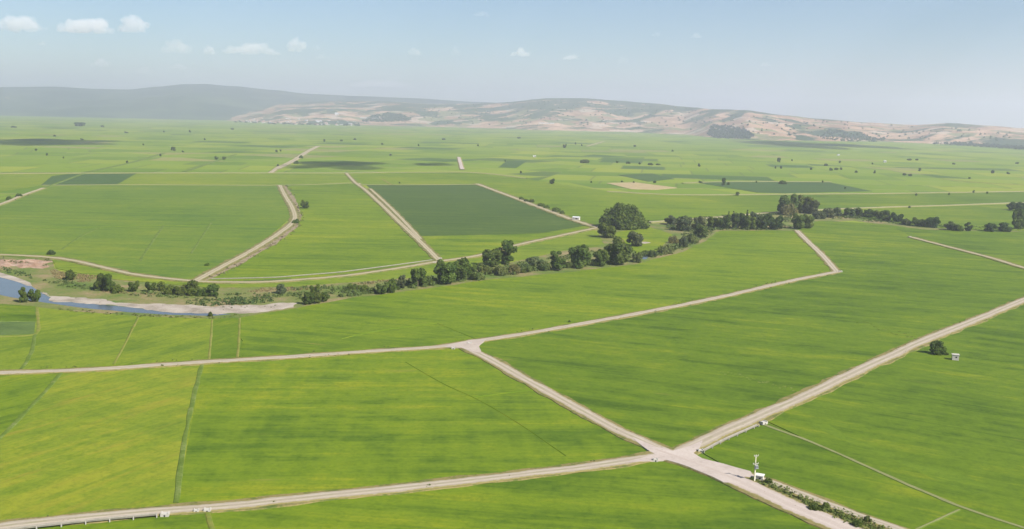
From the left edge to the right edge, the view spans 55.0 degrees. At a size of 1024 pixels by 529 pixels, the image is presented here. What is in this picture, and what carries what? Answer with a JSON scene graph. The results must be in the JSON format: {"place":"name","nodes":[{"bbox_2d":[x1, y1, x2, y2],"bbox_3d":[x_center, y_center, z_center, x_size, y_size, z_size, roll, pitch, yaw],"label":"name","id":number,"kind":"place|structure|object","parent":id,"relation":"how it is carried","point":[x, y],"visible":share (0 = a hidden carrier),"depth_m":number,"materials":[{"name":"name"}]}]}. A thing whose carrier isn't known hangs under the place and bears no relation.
{"place":"outdoors","nodes":[
{"label":"outdoors","id":0,"kind":"place"},
{"bbox_2d":[0,321,34,334],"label":"rice field","id":1,"kind":"structure","parent":0,"point":[16,328],"depth_m":577.22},
{"bbox_2d":[0,304,36,320],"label":"rice field","id":2,"kind":"structure","parent":0,"point":[8,312],"depth_m":618.89,"materials":[{"name":"plant"}]},
{"bbox_2d":[0,259,52,268],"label":"spoil ground","id":3,"kind":"structure","parent":0,"point":[33,263],"depth_m":805.14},
{"bbox_2d":[0,373,57,433],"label":"rice field","id":4,"kind":"structure","parent":0,"point":[19,394],"depth_m":448.48,"materials":[{"name":"plant"}]},
{"bbox_2d":[0,307,136,369],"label":"rice field","id":5,"kind":"structure","parent":0,"point":[67,338],"depth_m":546.32,"materials":[{"name":"plant"}]},
{"bbox_2d":[42,173,136,184],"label":"dark crop field","id":6,"kind":"structure","parent":0,"point":[88,179],"depth_m":1767.89,"materials":[{"name":"plant"}]},
{"bbox_2d":[0,365,199,519],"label":"rice field","id":7,"kind":"structure","parent":0,"point":[80,442],"depth_m":381.22,"materials":[{"name":"plant"}]},
{"bbox_2d":[0,277,228,315],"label":"river","id":8,"kind":"structure","parent":0,"point":[9,288],"depth_m":652.55,"materials":[{"name":"liquid"}]},
{"bbox_2d":[37,514,208,528],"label":"rice field","id":9,"kind":"structure","parent":0,"point":[195,521],"depth_m":309.48,"materials":[{"name":"plant"}]},
{"bbox_2d":[0,185,289,278],"bbox_3d":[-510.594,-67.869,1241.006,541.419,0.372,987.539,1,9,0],"label":"rice field","id":10,"kind":"structure","parent":0,"point":[237,216],"depth_m":1112.40,"materials":[{"name":"plant"}]},
{"bbox_2d":[113,316,211,365],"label":"rice field","id":11,"kind":"structure","parent":0,"point":[158,339],"depth_m":552.90,"materials":[{"name":"plant"}]},
{"bbox_2d":[0,173,351,191],"bbox_3d":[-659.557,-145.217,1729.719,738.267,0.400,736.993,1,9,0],"label":"rice field","id":12,"kind":"structure","parent":0,"point":[8,182],"depth_m":1820.27,"materials":[{"name":"plant"}]},
{"bbox_2d":[0,172,385,173],"bbox_3d":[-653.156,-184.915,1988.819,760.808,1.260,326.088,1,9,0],"label":"canal bank","id":13,"kind":"structure","parent":0,"point":[118,173],"depth_m":1907.39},
{"bbox_2d":[210,317,239,358],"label":"rice field","id":14,"kind":"structure","parent":0,"point":[224,337],"depth_m":562.60,"materials":[{"name":"plant"}]},
{"bbox_2d":[193,185,297,280],"bbox_3d":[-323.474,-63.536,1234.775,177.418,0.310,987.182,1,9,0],"label":"dirt road","id":15,"kind":"structure","parent":0,"point":[261,244],"depth_m":961.71,"materials":[{"name":"soil"}]},
{"bbox_2d":[0,84,491,119],"bbox_3d":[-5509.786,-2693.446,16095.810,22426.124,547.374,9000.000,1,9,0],"label":"mountains","id":16,"kind":"structure","parent":0,"point":[200,101],"depth_m":13665.44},
{"bbox_2d":[273,146,320,168],"bbox_3d":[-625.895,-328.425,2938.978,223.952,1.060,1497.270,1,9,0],"label":"dirt road","id":17,"kind":"structure","parent":0,"point":[291,161],"depth_m":2637.48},
{"bbox_2d":[0,227,597,283],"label":"dirt road","id":18,"kind":"structure","parent":0,"point":[104,267],"depth_m":802.01,"materials":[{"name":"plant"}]},
{"bbox_2d":[209,183,433,280],"bbox_3d":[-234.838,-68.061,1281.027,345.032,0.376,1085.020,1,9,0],"label":"rice field","id":19,"kind":"structure","parent":0,"point":[347,226],"depth_m":982.87,"materials":[{"name":"plant"}]},
{"bbox_2d":[0,451,653,528],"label":"dirt road","id":20,"kind":"structure","parent":0,"point":[340,494],"depth_m":335.31,"materials":[{"name":"soil"}]},
{"bbox_2d":[52,230,604,287],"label":"meadow","id":21,"kind":"structure","parent":0,"point":[590,238],"depth_m":806.03,"materials":[{"name":"plant"}]},
{"bbox_2d":[345,173,438,260],"bbox_3d":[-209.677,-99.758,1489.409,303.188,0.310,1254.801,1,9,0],"label":"dirt road","id":22,"kind":"structure","parent":0,"point":[435,256],"depth_m":1151.72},
{"bbox_2d":[369,188,421,238],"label":"dirt road","id":23,"kind":"structure","parent":0,"point":[400,217],"depth_m":1251.04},
{"bbox_2d":[177,348,646,502],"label":"rice field","id":24,"kind":"structure","parent":0,"point":[285,426],"depth_m":410.42,"materials":[{"name":"plant"}]},
{"bbox_2d":[0,271,840,374],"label":"dirt road","id":25,"kind":"structure","parent":0,"point":[381,350],"depth_m":540.55,"materials":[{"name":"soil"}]},
{"bbox_2d":[349,173,523,184],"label":"rice field","id":26,"kind":"structure","parent":0,"point":[418,178],"depth_m":1987.75,"materials":[{"name":"plant"}]},
{"bbox_2d":[444,339,485,352],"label":"dirt road","id":27,"kind":"structure","parent":0,"point":[475,345],"depth_m":555.81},
{"bbox_2d":[367,185,582,235],"bbox_3d":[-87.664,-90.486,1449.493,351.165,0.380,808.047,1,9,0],"label":"dark crop field","id":28,"kind":"structure","parent":0,"point":[436,210],"depth_m":1320.54,"materials":[{"name":"plant"}]},
{"bbox_2d":[422,226,589,258],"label":"rice field","id":29,"kind":"structure","parent":0,"point":[450,246],"depth_m":1016.23,"materials":[{"name":"plant"}]},
{"bbox_2d":[0,115,1023,528],"bbox_3d":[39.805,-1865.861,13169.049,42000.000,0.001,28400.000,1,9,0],"label":"ground","id":30,"kind":"structure","parent":0,"point":[252,147],"depth_m":3244.10,"materials":[{"name":"plant"}]},
{"bbox_2d":[0,272,31,285],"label":"gravel bar","id":31,"kind":"object","parent":30,"relation":"on","point":[13,278],"visible":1,"depth_m":739.27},
{"bbox_2d":[0,307,40,336],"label":"field bund","id":32,"kind":"structure","parent":30,"relation":"on","point":[38,328],"depth_m":581.83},
{"bbox_2d":[19,334,36,368],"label":"field bund","id":33,"kind":"structure","parent":30,"relation":"on","point":[31,351],"depth_m":522.35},
{"bbox_2d":[0,372,62,438],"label":"field bund","id":34,"kind":"structure","parent":30,"relation":"on","point":[25,412],"depth_m":428.00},
{"bbox_2d":[5,512,156,528],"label":"irrigation flume","id":35,"kind":"object","parent":30,"relation":"on","point":[85,520],"visible":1,"depth_m":308.33,"materials":[{"name":"concrete"}]},
{"bbox_2d":[42,292,297,314],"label":"gravel bar","id":36,"kind":"object","parent":30,"relation":"on","point":[191,308],"visible":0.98,"depth_m":651.74,"materials":[{"name":"gravel"}]},
{"bbox_2d":[173,364,203,502],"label":"field bund","id":37,"kind":"structure","parent":30,"relation":"on","point":[178,479],"depth_m":385.23,"materials":[{"name":"plant"}]},
{"bbox_2d":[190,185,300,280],"bbox_3d":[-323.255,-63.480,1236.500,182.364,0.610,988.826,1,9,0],"label":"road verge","id":38,"kind":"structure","parent":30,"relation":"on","point":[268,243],"depth_m":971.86,"materials":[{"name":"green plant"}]},
{"bbox_2d":[206,186,301,279],"bbox_3d":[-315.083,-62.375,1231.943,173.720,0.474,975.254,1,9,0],"label":"ditch","id":39,"kind":"object","parent":30,"relation":"in","point":[292,197],"visible":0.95,"depth_m":967.03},
{"bbox_2d":[212,259,431,278],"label":"irrigation flume","id":40,"kind":"object","parent":30,"relation":"on","point":[321,273],"visible":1,"depth_m":791.17,"materials":[{"name":"concrete"}]},
{"bbox_2d":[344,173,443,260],"bbox_3d":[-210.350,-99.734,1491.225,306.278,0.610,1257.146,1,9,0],"label":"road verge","id":41,"kind":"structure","parent":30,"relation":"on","point":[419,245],"depth_m":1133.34,"materials":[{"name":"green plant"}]},
{"bbox_2d":[405,362,565,455],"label":"field bund","id":42,"kind":"structure","parent":30,"relation":"on","point":[493,408],"depth_m":435.92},
{"bbox_2d":[0,211,1023,318],"bbox_3d":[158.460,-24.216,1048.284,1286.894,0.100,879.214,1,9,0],"label":"riverbank","id":43,"kind":"structure","parent":30,"relation":"on","point":[38,275],"depth_m":720.55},
{"bbox_2d":[27,289,40,301],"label":"tree","id":44,"kind":"object","parent":43,"relation":"on","point":[33,296],"visible":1,"depth_m":655.21,"materials":[{"name":"green plant"}]},
{"bbox_2d":[93,273,103,289],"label":"tree","id":45,"kind":"object","parent":43,"relation":"on","point":[98,283],"visible":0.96,"depth_m":701.30,"materials":[{"name":"green plant"}]},
{"bbox_2d":[103,273,115,290],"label":"tree","id":46,"kind":"object","parent":43,"relation":"on","point":[108,284],"visible":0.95,"depth_m":697.10,"materials":[{"name":"green plant"}]},
{"bbox_2d":[0,266,273,305],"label":"reed bed","id":47,"kind":"object","parent":43,"relation":"on","point":[233,301],"visible":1,"depth_m":673.81,"materials":[{"name":"green plant"}]},
{"bbox_2d":[186,280,199,295],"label":"tree","id":48,"kind":"object","parent":43,"relation":"on","point":[193,288],"visible":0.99,"depth_m":688.95,"materials":[{"name":"green plant"}]},
{"bbox_2d":[50,269,397,294],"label":"dry grass","id":49,"kind":"structure","parent":43,"relation":"on","point":[82,278],"depth_m":748.93,"materials":[{"name":"beige plant"}]},
{"bbox_2d":[410,268,426,285],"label":"tree","id":50,"kind":"object","parent":43,"relation":"on","point":[419,274],"visible":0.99,"depth_m":743.56,"materials":[{"name":"green plant"}]},
{"bbox_2d":[433,259,457,283],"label":"tree","id":51,"kind":"object","parent":43,"relation":"on","point":[444,272],"visible":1,"depth_m":757.86,"materials":[{"name":"green plant"}]},
{"bbox_2d":[453,257,471,279],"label":"tree","id":52,"kind":"object","parent":43,"relation":"on","point":[463,268],"visible":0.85,"depth_m":775.67,"materials":[{"name":"green plant"}]},
{"bbox_2d":[482,248,501,266],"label":"tree","id":53,"kind":"object","parent":43,"relation":"on","point":[492,255],"visible":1,"depth_m":851.44,"materials":[{"name":"green plant"}]},
{"bbox_2d":[496,240,517,263],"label":"tree","id":54,"kind":"object","parent":43,"relation":"on","point":[506,256],"visible":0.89,"depth_m":865.22,"materials":[{"name":"green plant"}]},
{"bbox_2d":[141,213,887,296],"bbox_3d":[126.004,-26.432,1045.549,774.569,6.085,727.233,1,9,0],"label":"undergrowth","id":55,"kind":"object","parent":43,"relation":"on","point":[357,292],"visible":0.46,"depth_m":831.57,"materials":[{"name":"green plant"}]},
{"bbox_2d":[43,213,1020,299],"bbox_3d":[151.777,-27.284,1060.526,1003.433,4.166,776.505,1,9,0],"label":"bank scrub","id":56,"kind":"object","parent":43,"relation":"on","point":[345,287],"visible":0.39,"depth_m":729.67,"materials":[{"name":"green plant"}]},
{"bbox_2d":[524,256,544,265],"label":"shrub","id":57,"kind":"object","parent":43,"relation":"on","point":[533,260],"visible":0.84,"depth_m":857.46,"materials":[{"name":"green plant"}]},
{"bbox_2d":[550,251,565,269],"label":"tree","id":58,"kind":"object","parent":43,"relation":"on","point":[556,262],"visible":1,"depth_m":836.60,"materials":[{"name":"green plant"}]},
{"bbox_2d":[568,244,591,268],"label":"tree","id":59,"kind":"object","parent":43,"relation":"on","point":[580,256],"visible":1,"depth_m":850.14,"materials":[{"name":"green plant"}]},
{"bbox_2d":[591,249,609,265],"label":"tree","id":60,"kind":"object","parent":43,"relation":"on","point":[602,256],"visible":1,"depth_m":863.83,"materials":[{"name":"green plant"}]},
{"bbox_2d":[597,222,615,237],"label":"tree","id":61,"kind":"object","parent":43,"relation":"on","point":[604,230],"visible":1,"depth_m":1069.42,"materials":[{"name":"green plant"}]},
{"bbox_2d":[604,236,632,263],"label":"tree","id":62,"kind":"object","parent":43,"relation":"on","point":[620,250],"visible":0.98,"depth_m":873.88,"materials":[{"name":"green plant"}]},
{"bbox_2d":[599,202,649,229],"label":"tree","id":63,"kind":"object","parent":43,"relation":"on","point":[632,217],"visible":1,"depth_m":1157.22,"materials":[{"name":"green plant"}]},
{"bbox_2d":[626,231,643,245],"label":"tree","id":64,"kind":"object","parent":43,"relation":"on","point":[637,239],"visible":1,"depth_m":1000.55,"materials":[{"name":"green plant"}]},
{"bbox_2d":[693,223,707,236],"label":"tree","id":65,"kind":"object","parent":43,"relation":"on","point":[701,230],"visible":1,"depth_m":1087.23,"materials":[{"name":"green plant"}]},
{"bbox_2d":[718,214,731,227],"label":"tree","id":66,"kind":"object","parent":43,"relation":"on","point":[726,219],"visible":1,"depth_m":1181.73,"materials":[{"name":"green plant"}]},
{"bbox_2d":[731,212,745,228],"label":"tree","id":67,"kind":"object","parent":43,"relation":"on","point":[737,219],"visible":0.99,"depth_m":1183.94,"materials":[{"name":"green plant"}]},
{"bbox_2d":[743,215,756,229],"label":"tree","id":68,"kind":"object","parent":43,"relation":"on","point":[749,221],"visible":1,"depth_m":1180.18,"materials":[{"name":"green plant"}]},
{"bbox_2d":[756,215,770,229],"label":"tree","id":69,"kind":"object","parent":43,"relation":"on","point":[763,222],"visible":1,"depth_m":1181.48,"materials":[{"name":"green plant"}]},
{"bbox_2d":[777,193,798,212],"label":"tree","id":70,"kind":"object","parent":43,"relation":"on","point":[785,200],"visible":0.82,"depth_m":1378.39,"materials":[{"name":"green plant"}]},
{"bbox_2d":[780,203,798,215],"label":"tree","id":71,"kind":"object","parent":43,"relation":"on","point":[787,209],"visible":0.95,"depth_m":1371.34,"materials":[{"name":"green plant"}]},
{"bbox_2d":[791,213,805,228],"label":"tree","id":72,"kind":"object","parent":43,"relation":"on","point":[797,221],"visible":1,"depth_m":1197.31,"materials":[{"name":"green plant"}]},
{"bbox_2d":[796,194,813,212],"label":"tree","id":73,"kind":"object","parent":43,"relation":"on","point":[803,203],"visible":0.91,"depth_m":1406.80,"materials":[{"name":"green plant"}]},
{"bbox_2d":[1012,208,1023,228],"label":"tree","id":74,"kind":"object","parent":43,"relation":"on","point":[1018,215],"visible":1,"depth_m":1253.43,"materials":[{"name":"green plant"}]},
{"bbox_2d":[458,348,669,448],"bbox_3d":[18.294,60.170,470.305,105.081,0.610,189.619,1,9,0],"label":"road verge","id":75,"kind":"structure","parent":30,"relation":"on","point":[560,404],"depth_m":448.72,"materials":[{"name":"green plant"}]},
{"bbox_2d":[676,216,692,230],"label":"tree","id":76,"kind":"object","parent":30,"relation":"on","point":[686,221],"visible":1,"depth_m":1151.52,"materials":[{"name":"green plant"}]},
{"bbox_2d":[702,424,758,453],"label":"irrigation flume","id":77,"kind":"object","parent":30,"relation":"on","point":[728,437],"visible":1,"depth_m":403.63,"materials":[{"name":"concrete"}]},
{"bbox_2d":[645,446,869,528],"bbox_3d":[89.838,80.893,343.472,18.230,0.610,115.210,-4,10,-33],"label":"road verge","id":78,"kind":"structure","parent":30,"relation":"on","point":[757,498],"depth_m":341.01,"materials":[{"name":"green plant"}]},
{"bbox_2d":[766,213,783,229],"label":"tree","id":79,"kind":"object","parent":30,"relation":"on","point":[776,223],"visible":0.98,"depth_m":1184.72,"materials":[{"name":"green plant"}]},
{"bbox_2d":[751,477,891,528],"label":"roadside weeds","id":80,"kind":"object","parent":30,"relation":"on","point":[806,500],"visible":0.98,"depth_m":330.92,"materials":[{"name":"green plant"}]},
{"bbox_2d":[751,472,908,528],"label":"road verge","id":81,"kind":"structure","parent":30,"relation":"on","point":[819,496],"depth_m":339.96,"materials":[{"name":"green plant"}]},
{"bbox_2d":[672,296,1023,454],"bbox_3d":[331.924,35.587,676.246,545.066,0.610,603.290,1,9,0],"label":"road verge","id":82,"kind":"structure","parent":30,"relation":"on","point":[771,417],"depth_m":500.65,"materials":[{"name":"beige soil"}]},
{"bbox_2d":[762,424,1023,528],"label":"field bund","id":83,"kind":"structure","parent":30,"relation":"on","point":[905,483],"depth_m":359.75,"materials":[{"name":"plant"}]},
{"bbox_2d":[929,340,946,355],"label":"tree","id":84,"kind":"object","parent":30,"relation":"on","point":[938,347],"visible":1,"depth_m":559.68,"materials":[{"name":"green plant"}]},
{"bbox_2d":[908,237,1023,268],"bbox_3d":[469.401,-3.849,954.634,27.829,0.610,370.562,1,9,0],"label":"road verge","id":85,"kind":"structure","parent":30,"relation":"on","point":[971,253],"depth_m":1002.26,"materials":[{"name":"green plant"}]},
{"bbox_2d":[933,141,1023,149],"bbox_3d":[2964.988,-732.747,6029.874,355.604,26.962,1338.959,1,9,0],"label":"tree belt","id":86,"kind":"object","parent":30,"relation":"on","point":[998,145],"visible":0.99,"depth_m":6124.43,"materials":[{"name":"green plant"}]},
{"bbox_2d":[0,0,1023,127],"label":"sky","id":87,"kind":"structure","parent":0,"point":[906,62],"materials":[{"name":"blue"}]},
{"bbox_2d":[499,161,526,167],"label":"dark crop field","id":88,"kind":"structure","parent":0,"point":[511,164],"depth_m":2624.80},
{"bbox_2d":[211,461,819,528],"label":"rice field","id":89,"kind":"structure","parent":0,"point":[658,495],"depth_m":328.38,"materials":[{"name":"plant"}]},
{"bbox_2d":[239,231,829,356],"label":"rice field","id":90,"kind":"structure","parent":0,"point":[720,263],"depth_m":695.57,"materials":[{"name":"plant"}]},
{"bbox_2d":[474,184,597,227],"bbox_3d":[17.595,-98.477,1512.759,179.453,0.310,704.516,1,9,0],"label":"dirt road","id":91,"kind":"structure","parent":0,"point":[545,209],"depth_m":1401.86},
{"bbox_2d":[462,348,666,447],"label":"dirt road","id":92,"kind":"structure","parent":0,"point":[599,420],"depth_m":451.57,"materials":[{"name":"soil"}]},
{"bbox_2d":[227,98,1023,145],"bbox_3d":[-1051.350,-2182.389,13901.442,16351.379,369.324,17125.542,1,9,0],"label":"hills","id":93,"kind":"structure","parent":0,"point":[355,111],"depth_m":9996.26,"materials":[{"name":"soil"}]},
{"bbox_2d":[362,112,410,121],"bbox_3d":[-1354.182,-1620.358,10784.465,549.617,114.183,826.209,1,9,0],"label":"hillside wood","id":94,"kind":"object","parent":93,"relation":"on","point":[387,117],"visible":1,"depth_m":10670.98,"materials":[{"name":"green plant"}]},
{"bbox_2d":[404,99,1009,140],"bbox_3d":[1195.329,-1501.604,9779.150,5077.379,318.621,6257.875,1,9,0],"label":"hillside scrub","id":95,"kind":"object","parent":93,"relation":"on","point":[996,139],"visible":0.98,"depth_m":9068.13,"materials":[{"name":"green plant"}]},
{"bbox_2d":[706,124,753,138],"bbox_3d":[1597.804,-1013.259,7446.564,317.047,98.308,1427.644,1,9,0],"label":"hillside wood","id":96,"kind":"object","parent":93,"relation":"on","point":[740,134],"visible":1,"depth_m":7308.52,"materials":[{"name":"green plant"}]},
{"bbox_2d":[820,129,885,141],"bbox_3d":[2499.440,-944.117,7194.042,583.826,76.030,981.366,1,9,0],"label":"hillside wood","id":97,"kind":"object","parent":93,"relation":"on","point":[874,139],"visible":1,"depth_m":7229.05,"materials":[{"name":"green plant"}]},
{"bbox_2d":[483,179,772,224],"bbox_3d":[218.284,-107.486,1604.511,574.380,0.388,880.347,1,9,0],"label":"rice field","id":98,"kind":"structure","parent":0,"point":[588,205],"depth_m":1533.79,"materials":[{"name":"plant"}]},
{"bbox_2d":[608,182,675,189],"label":"stubble field","id":99,"kind":"structure","parent":0,"point":[636,185],"depth_m":1889.37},
{"bbox_2d":[616,227,671,253],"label":"meadow","id":100,"kind":"structure","parent":0,"point":[656,238],"depth_m":1076.03,"materials":[{"name":"plant"}]},
{"bbox_2d":[620,173,672,181],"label":"dark crop field","id":101,"kind":"structure","parent":0,"point":[649,177],"depth_m":2185.62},
{"bbox_2d":[627,437,753,482],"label":"dirt road","id":102,"kind":"structure","parent":0,"point":[687,452],"depth_m":374.52,"materials":[{"name":"soil"}]},
{"bbox_2d":[479,220,1023,446],"bbox_3d":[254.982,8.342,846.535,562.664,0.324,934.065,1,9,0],"label":"rice field","id":103,"kind":"structure","parent":0,"point":[660,377],"depth_m":594.98,"materials":[{"name":"plant"}]},
{"bbox_2d":[648,447,863,528],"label":"dirt road","id":104,"kind":"structure","parent":0,"point":[800,509],"depth_m":336.11,"materials":[{"name":"soil"}]},
{"bbox_2d":[702,182,868,192],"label":"dark crop field","id":105,"kind":"structure","parent":0,"point":[791,187],"depth_m":1951.79,"materials":[{"name":"plant"}]},
{"bbox_2d":[607,191,1023,195],"bbox_3d":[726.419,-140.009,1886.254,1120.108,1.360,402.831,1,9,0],"label":"canal bank","id":106,"kind":"structure","parent":0,"point":[813,194],"depth_m":1771.08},
{"bbox_2d":[794,230,838,271],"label":"dirt road","id":107,"kind":"structure","parent":0,"point":[826,259],"depth_m":987.89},
{"bbox_2d":[747,474,905,528],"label":"dirt road","id":108,"kind":"structure","parent":0,"point":[855,513],"depth_m":334.22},
{"bbox_2d":[649,202,1023,223],"bbox_3d":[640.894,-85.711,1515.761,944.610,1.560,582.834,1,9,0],"label":"canal bank","id":109,"kind":"structure","parent":0,"point":[663,221],"depth_m":1537.17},
{"bbox_2d":[673,297,1023,449],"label":"dirt road","id":110,"kind":"structure","parent":0,"point":[713,436],"depth_m":492.27,"materials":[{"name":"soil"}]},
{"bbox_2d":[684,192,1023,211],"bbox_3d":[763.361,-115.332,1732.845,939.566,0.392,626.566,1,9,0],"label":"rice field","id":111,"kind":"structure","parent":0,"point":[771,202],"depth_m":1684.14,"materials":[{"name":"plant"}]},
{"bbox_2d":[703,423,1020,528],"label":"rice field","id":112,"kind":"structure","parent":0,"point":[800,463],"depth_m":360.71,"materials":[{"name":"plant"}]},
{"bbox_2d":[768,305,1023,526],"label":"rice field","id":113,"kind":"structure","parent":0,"point":[963,415],"depth_m":440.41,"materials":[{"name":"plant"}]},
{"bbox_2d":[809,424,992,493],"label":"rice field","id":114,"kind":"structure","parent":0,"point":[966,484],"depth_m":372.71,"materials":[{"name":"plant"}]},
{"bbox_2d":[841,204,1023,230],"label":"rice field","id":115,"kind":"structure","parent":0,"point":[979,216],"depth_m":1440.04,"materials":[{"name":"plant"}]},
{"bbox_2d":[889,225,1023,265],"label":"rice field","id":116,"kind":"structure","parent":0,"point":[1007,246],"depth_m":1118.70,"materials":[{"name":"plant"}]},
{"bbox_2d":[911,237,1023,267],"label":"dirt road","id":117,"kind":"structure","parent":0,"point":[971,252],"depth_m":1000.83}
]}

